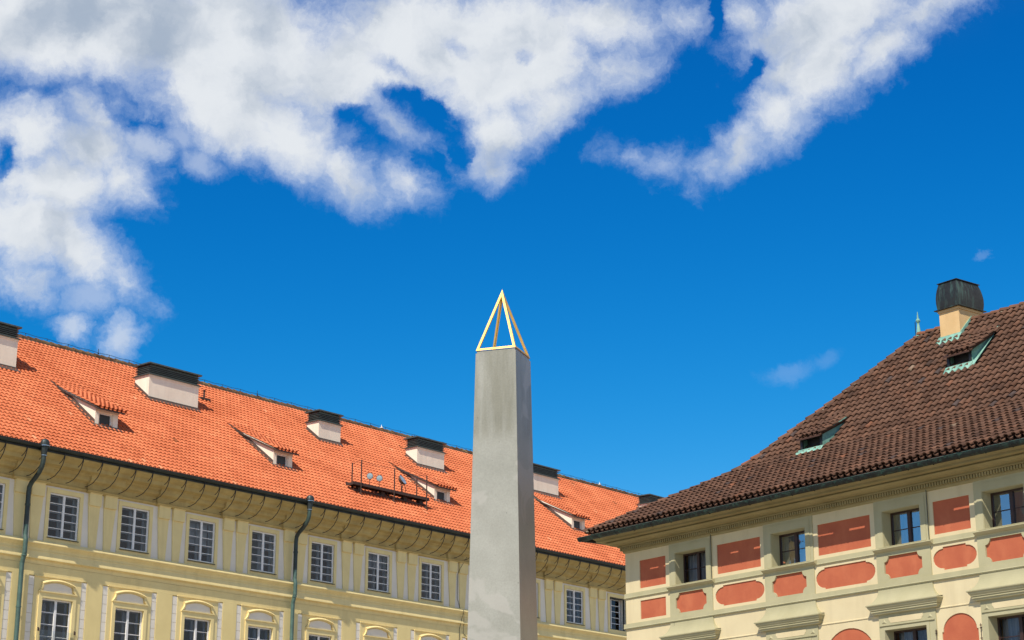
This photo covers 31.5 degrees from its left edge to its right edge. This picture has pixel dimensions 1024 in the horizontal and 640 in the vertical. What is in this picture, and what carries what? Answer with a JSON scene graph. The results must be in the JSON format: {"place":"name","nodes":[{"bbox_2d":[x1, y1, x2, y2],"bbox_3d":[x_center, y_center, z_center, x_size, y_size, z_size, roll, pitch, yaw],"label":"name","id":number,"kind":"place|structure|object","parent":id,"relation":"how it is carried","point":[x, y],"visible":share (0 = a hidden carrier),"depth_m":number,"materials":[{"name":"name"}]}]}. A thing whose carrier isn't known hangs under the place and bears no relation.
{"place":"outdoors","nodes":[
{"label":"outdoors","id":0,"kind":"place"},
{"bbox_2d":[0,321,784,639],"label":"palace","id":1,"kind":"structure","parent":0,"point":[148,501],"depth_m":82.02,"materials":[{"name":"yellow paint"}]},
{"bbox_2d":[0,483,4,529],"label":"window","id":2,"kind":"structure","parent":1,"relation":"in","point":[3,485],"depth_m":70.83,"materials":[{"name":"white paint"}]},
{"bbox_2d":[40,598,70,639],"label":"window","id":3,"kind":"structure","parent":1,"relation":"in","point":[51,624],"depth_m":71.87,"materials":[{"name":"white paint"}]},
{"bbox_2d":[47,493,78,542],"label":"window","id":4,"kind":"structure","parent":1,"relation":"in","point":[60,513],"depth_m":73.09,"materials":[{"name":"white paint"}]},
{"bbox_2d":[114,608,141,639],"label":"window","id":5,"kind":"structure","parent":1,"relation":"in","point":[124,621],"depth_m":74.54,"materials":[{"name":"white paint"}]},
{"bbox_2d":[119,506,148,553],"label":"window","id":6,"kind":"structure","parent":1,"relation":"in","point":[131,520],"depth_m":75.72,"materials":[{"name":"white paint"}]},
{"bbox_2d":[185,617,208,639],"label":"window","id":7,"kind":"structure","parent":1,"relation":"in","point":[192,633],"depth_m":77.24,"materials":[{"name":"white paint"}]},
{"bbox_2d":[187,519,214,564],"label":"window","id":8,"kind":"structure","parent":1,"relation":"in","point":[198,529],"depth_m":78.40,"materials":[{"name":"white paint"}]},
{"bbox_2d":[248,626,270,639],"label":"window","id":9,"kind":"structure","parent":1,"relation":"in","point":[254,628],"depth_m":79.88,"materials":[{"name":"white paint"}]},
{"bbox_2d":[250,530,276,574],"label":"window","id":10,"kind":"structure","parent":1,"relation":"in","point":[260,535],"depth_m":81.04,"materials":[{"name":"white paint"}]},
{"bbox_2d":[309,634,329,639],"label":"window","id":11,"kind":"structure","parent":1,"relation":"in","point":[318,637],"depth_m":82.60,"materials":[{"name":"white paint"}]},
{"bbox_2d":[310,541,334,584],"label":"window","id":12,"kind":"structure","parent":1,"relation":"in","point":[318,569],"depth_m":83.72,"materials":[{"name":"white paint"}]},
{"bbox_2d":[367,552,390,593],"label":"window","id":13,"kind":"structure","parent":1,"relation":"in","point":[372,554],"depth_m":86.46,"materials":[{"name":"white paint"}]},
{"bbox_2d":[346,460,428,509],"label":"maintenance platform","id":14,"kind":"structure","parent":1,"relation":"on","point":[383,492],"depth_m":88.74,"materials":[{"name":"brown metal"}]},
{"bbox_2d":[367,473,372,484],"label":"floodlight","id":15,"kind":"object","parent":14,"relation":"on","point":[369,476],"visible":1,"depth_m":88.33,"materials":[{"name":"metal"}]},
{"bbox_2d":[376,475,382,486],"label":"floodlight","id":16,"kind":"object","parent":14,"relation":"on","point":[379,477],"visible":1,"depth_m":88.82,"materials":[{"name":"metal"}]},
{"bbox_2d":[398,475,406,492],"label":"floodlight","id":17,"kind":"object","parent":14,"relation":"attached to","point":[401,479],"visible":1,"depth_m":90.03,"materials":[{"name":"metal"}]},
{"bbox_2d":[421,562,440,601],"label":"window","id":18,"kind":"structure","parent":1,"relation":"in","point":[428,593],"depth_m":89.23,"materials":[{"name":"white paint"}]},
{"bbox_2d":[567,589,584,625],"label":"window","id":19,"kind":"structure","parent":1,"relation":"in","point":[569,591],"depth_m":97.59,"materials":[{"name":"white paint"}]},
{"bbox_2d":[610,597,624,630],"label":"window","id":20,"kind":"structure","parent":1,"relation":"in","point":[618,606],"depth_m":100.61,"materials":[{"name":"metal"}]},
{"bbox_2d":[467,290,537,639],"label":"obelisk","id":21,"kind":"object","parent":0,"point":[502,602],"visible":1,"depth_m":48.20,"materials":[{"name":"stone"}]},
{"bbox_2d":[0,0,1023,496],"label":"sky","id":22,"kind":"structure","parent":0,"point":[698,224],"materials":[{"name":"blue"}]},
{"bbox_2d":[577,278,1023,639],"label":"corner house","id":23,"kind":"structure","parent":0,"point":[883,499],"depth_m":55.03,"materials":[{"name":"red paint"}]},
{"bbox_2d":[683,550,705,582],"bbox_3d":[6.160,8.057,59.017,0.268,1.025,1.445,12,-21,-35],"label":"window","id":24,"kind":"structure","parent":23,"relation":"in","point":[696,560],"depth_m":59.34,"materials":[{"name":"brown wood"}]},
{"bbox_2d":[779,530,805,565],"bbox_3d":[8.815,7.037,55.679,0.268,1.025,1.431,13,-21,-35],"label":"window","id":25,"kind":"structure","parent":23,"relation":"in","point":[794,543],"depth_m":55.95,"materials":[{"name":"brown wood"}]},
{"bbox_2d":[890,508,920,544],"bbox_3d":[11.534,5.987,52.242,0.268,1.025,1.390,12,-21,-35],"label":"window","id":26,"kind":"structure","parent":23,"relation":"in","point":[908,529],"depth_m":52.50,"materials":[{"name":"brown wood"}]},
{"bbox_2d":[894,627,926,639],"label":"window","id":27,"kind":"structure","parent":23,"relation":"in","point":[918,633],"depth_m":51.51,"materials":[{"name":"brown wood"}]},
{"bbox_2d":[990,487,1023,526],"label":"window","id":28,"kind":"structure","parent":23,"relation":"in","point":[1011,492],"depth_m":49.52,"materials":[{"name":"brown wood"}]},
{"bbox_2d":[997,614,1023,639],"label":"window","id":29,"kind":"structure","parent":23,"relation":"in","point":[1013,626],"depth_m":48.95,"materials":[{"name":"brown wood"}]}
]}

